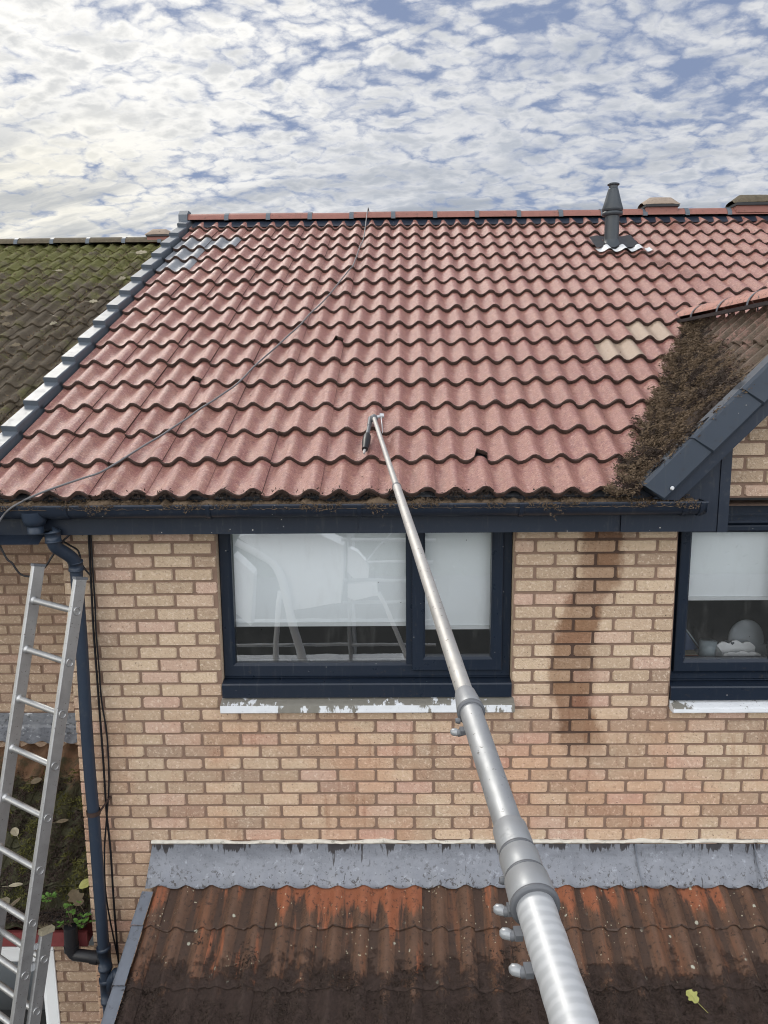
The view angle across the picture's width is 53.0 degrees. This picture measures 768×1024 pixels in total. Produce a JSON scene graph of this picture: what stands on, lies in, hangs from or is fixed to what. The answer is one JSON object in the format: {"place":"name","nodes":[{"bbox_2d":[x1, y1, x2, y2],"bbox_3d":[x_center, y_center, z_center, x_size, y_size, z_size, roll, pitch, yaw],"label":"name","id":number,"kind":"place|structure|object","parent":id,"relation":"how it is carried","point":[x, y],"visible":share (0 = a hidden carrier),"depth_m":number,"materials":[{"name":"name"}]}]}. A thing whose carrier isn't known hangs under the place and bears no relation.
{"place":"outdoors","nodes":[
{"label":"outdoors","id":0,"kind":"place"},
{"bbox_2d":[0,1010,46,1023],"bbox_3d":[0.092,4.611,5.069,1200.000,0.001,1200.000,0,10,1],"label":"ground","id":1,"kind":"structure","parent":0,"point":[42,1021],"depth_m":6.67,"materials":[{"name":"grey concrete"}]},
{"bbox_2d":[0,563,87,1023],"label":"ladder","id":2,"kind":"object","parent":1,"relation":"on","point":[27,945],"visible":1,"depth_m":3.76,"materials":[{"name":"metal"}]},
{"bbox_2d":[0,182,767,1023],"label":"brick house","id":3,"kind":"structure","parent":1,"relation":"on","point":[288,752],"depth_m":4.50,"materials":[{"name":"brown brick"}]},
{"bbox_2d":[0,535,70,577],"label":"cable","id":4,"kind":"object","parent":3,"relation":"hanging from","point":[14,566],"visible":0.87,"depth_m":4.09,"materials":[{"name":"black plastic"}]},
{"bbox_2d":[43,536,91,575],"bbox_3d":[-1.790,0.236,4.286,0.311,0.256,0.011,0,10,1],"label":"cable","id":5,"kind":"object","parent":3,"relation":"attached to","point":[78,551],"visible":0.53,"depth_m":4.28,"materials":[{"name":"black plastic"}]},
{"bbox_2d":[88,535,118,961],"bbox_3d":[-1.647,1.461,4.531,0.032,2.760,0.013,0,10,1],"label":"cable","id":6,"kind":"object","parent":3,"relation":"attached to","point":[99,708],"visible":0.94,"depth_m":4.50,"materials":[{"name":"black rubber"}]},
{"bbox_2d":[90,535,119,963],"bbox_3d":[-1.656,1.466,4.526,0.089,2.771,0.010,0,10,1],"label":"cable","id":7,"kind":"object","parent":3,"relation":"attached to","point":[106,739],"visible":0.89,"depth_m":4.50,"materials":[{"name":"black plastic"}]},
{"bbox_2d":[0,207,368,521],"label":"cable","id":8,"kind":"object","parent":3,"relation":"attached to","point":[137,449],"visible":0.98,"depth_m":4.55,"materials":[{"name":"grey plastic"}]},
{"bbox_2d":[0,484,700,519],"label":"moss","id":9,"kind":"object","parent":3,"relation":"on","point":[372,500],"visible":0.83,"depth_m":3.98,"materials":[{"name":"brown plant"}]},
{"bbox_2d":[218,532,514,713],"bbox_3d":[-0.100,0.578,4.423,1.689,1.138,0.210,0,10,1],"label":"window","id":10,"kind":"structure","parent":3,"relation":"in","point":[319,579],"depth_m":4.47,"materials":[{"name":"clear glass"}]},
{"bbox_2d":[46,229,754,485],"bbox_3d":[0.678,-1.542,5.948,5.537,2.198,4.370,0,10,1],"label":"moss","id":11,"kind":"object","parent":3,"relation":"on","point":[396,316],"visible":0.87,"depth_m":5.87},
{"bbox_2d":[115,920,767,1023],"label":"moss","id":12,"kind":"object","parent":3,"relation":"on","point":[398,995],"visible":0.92,"depth_m":4.05,"materials":[{"name":"black plant"}]},
{"bbox_2d":[143,976,767,1023],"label":"moss","id":13,"kind":"object","parent":3,"relation":"on","point":[724,983],"visible":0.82,"depth_m":4.04,"materials":[{"name":"green plant"}]},
{"bbox_2d":[602,315,754,497],"bbox_3d":[2.082,-0.727,4.567,1.048,1.062,2.336,5,11,28],"label":"moss","id":14,"kind":"object","parent":3,"relation":"on","point":[684,405],"visible":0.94,"depth_m":4.30,"materials":[{"name":"brown plant"}]},
{"bbox_2d":[685,650,697,655],"bbox_3d":[1.833,0.862,4.652,0.092,0.039,0.100,0,10,1],"label":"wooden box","id":15,"kind":"object","parent":3,"relation":"in","point":[690,653],"visible":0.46,"depth_m":4.62,"materials":[{"name":"brown"}]},
{"bbox_2d":[685,629,698,649],"bbox_3d":[1.853,0.746,4.686,0.140,0.171,0.070,-1,10,-6],"label":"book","id":16,"kind":"object","parent":15,"relation":"on","point":[690,645],"visible":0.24,"depth_m":4.68,"materials":[{"name":"paper"}]},
{"bbox_2d":[686,989,707,1012],"bbox_3d":[1.635,2.547,4.017,0.118,0.054,0.064,5,11,29],"label":"leaf","id":17,"kind":"object","parent":3,"relation":"on","point":[692,995],"visible":1,"depth_m":4.03,"materials":[{"name":"yellow plant"}]},
{"bbox_2d":[699,638,716,655],"bbox_3d":[1.938,0.827,4.615,0.104,0.118,0.104,0,10,1],"label":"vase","id":18,"kind":"object","parent":3,"relation":"in","point":[707,646],"visible":0.75,"depth_m":4.58,"materials":[{"name":"grey ceramic"}]},
{"bbox_2d":[668,506,767,712],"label":"window","id":19,"kind":"structure","parent":3,"relation":"in","point":[732,564],"depth_m":4.43,"materials":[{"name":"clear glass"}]},
{"bbox_2d":[715,640,760,655],"bbox_3d":[2.117,0.830,4.611,0.244,0.110,0.075,0,10,1],"label":"cloud-shaped ornament","id":20,"kind":"object","parent":3,"relation":"on","point":[736,648],"visible":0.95,"depth_m":4.63,"materials":[{"name":"white ceramic"}]},
{"bbox_2d":[725,620,765,653],"bbox_3d":[2.224,0.760,4.732,0.220,0.205,0.100,0,10,1],"label":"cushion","id":21,"kind":"object","parent":3,"relation":"in","point":[741,631],"visible":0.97,"depth_m":4.70,"materials":[{"name":"grey fabric"}]},
{"bbox_2d":[0,229,170,1023],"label":"brick house","id":22,"kind":"structure","parent":0,"point":[94,268],"depth_m":5.75,"materials":[{"name":"tile"}]},
{"bbox_2d":[1,311,12,315],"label":"leaf","id":23,"kind":"object","parent":22,"relation":"on","point":[5,313],"visible":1,"depth_m":7.34,"materials":[{"name":"beige plant"}]},
{"bbox_2d":[2,883,22,886],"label":"leaf","id":24,"kind":"object","parent":22,"relation":"on","point":[15,884],"visible":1,"depth_m":4.90,"materials":[{"name":"beige plant"}]},
{"bbox_2d":[10,827,18,838],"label":"leaf","id":25,"kind":"object","parent":22,"relation":"on","point":[14,831],"visible":1,"depth_m":5.20,"materials":[{"name":"beige plant"}]},
{"bbox_2d":[11,897,20,905],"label":"leaf","id":26,"kind":"object","parent":22,"relation":"on","point":[15,902],"visible":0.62,"depth_m":4.82,"materials":[{"name":"brown plant"}]},
{"bbox_2d":[1,946,60,1023],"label":"window","id":27,"kind":"structure","parent":22,"relation":"in","point":[51,999],"depth_m":5.11,"materials":[{"name":"white plastic"}]},
{"bbox_2d":[28,777,41,783],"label":"leaf","id":28,"kind":"object","parent":22,"relation":"on","point":[35,780],"visible":1,"depth_m":5.52,"materials":[{"name":"beige plant"}]},
{"bbox_2d":[38,914,47,927],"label":"leaf","id":29,"kind":"object","parent":22,"relation":"on","point":[40,926],"visible":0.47,"depth_m":4.67,"materials":[{"name":"brown plant"}]},
{"bbox_2d":[5,903,84,926],"bbox_3d":[-2.589,2.462,4.692,1.534,0.088,0.178,0,10,1],"label":"moss","id":30,"kind":"object","parent":22,"relation":"on","point":[54,913],"visible":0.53,"depth_m":4.67,"materials":[{"name":"plant"}]},
{"bbox_2d":[63,901,81,921],"bbox_3d":[-1.873,2.409,4.634,0.071,0.161,0.100,9,13,43],"label":"weed","id":31,"kind":"object","parent":30,"relation":"on","point":[71,911],"visible":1,"depth_m":4.62,"materials":[{"name":"green plant"}]},
{"bbox_2d":[41,891,56,902],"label":"weed","id":32,"kind":"object","parent":22,"relation":"on","point":[48,894],"visible":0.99,"depth_m":4.81,"materials":[{"name":"green plant"}]},
{"bbox_2d":[52,819,67,822],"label":"leaf","id":33,"kind":"object","parent":22,"relation":"on","point":[61,820],"visible":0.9,"depth_m":5.26,"materials":[{"name":"brown plant"}]},
{"bbox_2d":[57,915,71,928],"bbox_3d":[-1.928,2.489,4.663,0.096,0.078,0.093,-4,10,-22],"label":"weed","id":34,"kind":"object","parent":22,"relation":"on","point":[60,923],"visible":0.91,"depth_m":4.64,"materials":[{"name":"green plant"}]},
{"bbox_2d":[67,889,86,916],"bbox_3d":[-1.875,2.423,4.773,0.226,0.078,0.100,5,11,28],"label":"leaf","id":35,"kind":"object","parent":22,"relation":"on","point":[75,895],"visible":0.93,"depth_m":4.79,"materials":[{"name":"brown plant"}]},
{"bbox_2d":[67,912,95,927],"bbox_3d":[-1.825,2.459,4.644,0.137,0.100,0.142,-10,13,-44],"label":"weed","id":36,"kind":"object","parent":22,"relation":"on","point":[77,921],"visible":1,"depth_m":4.63,"materials":[{"name":"green plant"}]},
{"bbox_2d":[75,878,88,889],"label":"leaf","id":37,"kind":"object","parent":22,"relation":"on","point":[84,883],"visible":0.8,"depth_m":4.87,"materials":[{"name":"yellow plant"}]},
{"bbox_2d":[0,0,767,238],"label":"sky","id":38,"kind":"structure","parent":0,"point":[119,118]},
{"bbox_2d":[362,413,598,1023],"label":"telescopic lance","id":39,"kind":"object","parent":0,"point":[532,907],"visible":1,"depth_m":0.87,"materials":[{"name":"metal"}]}
]}

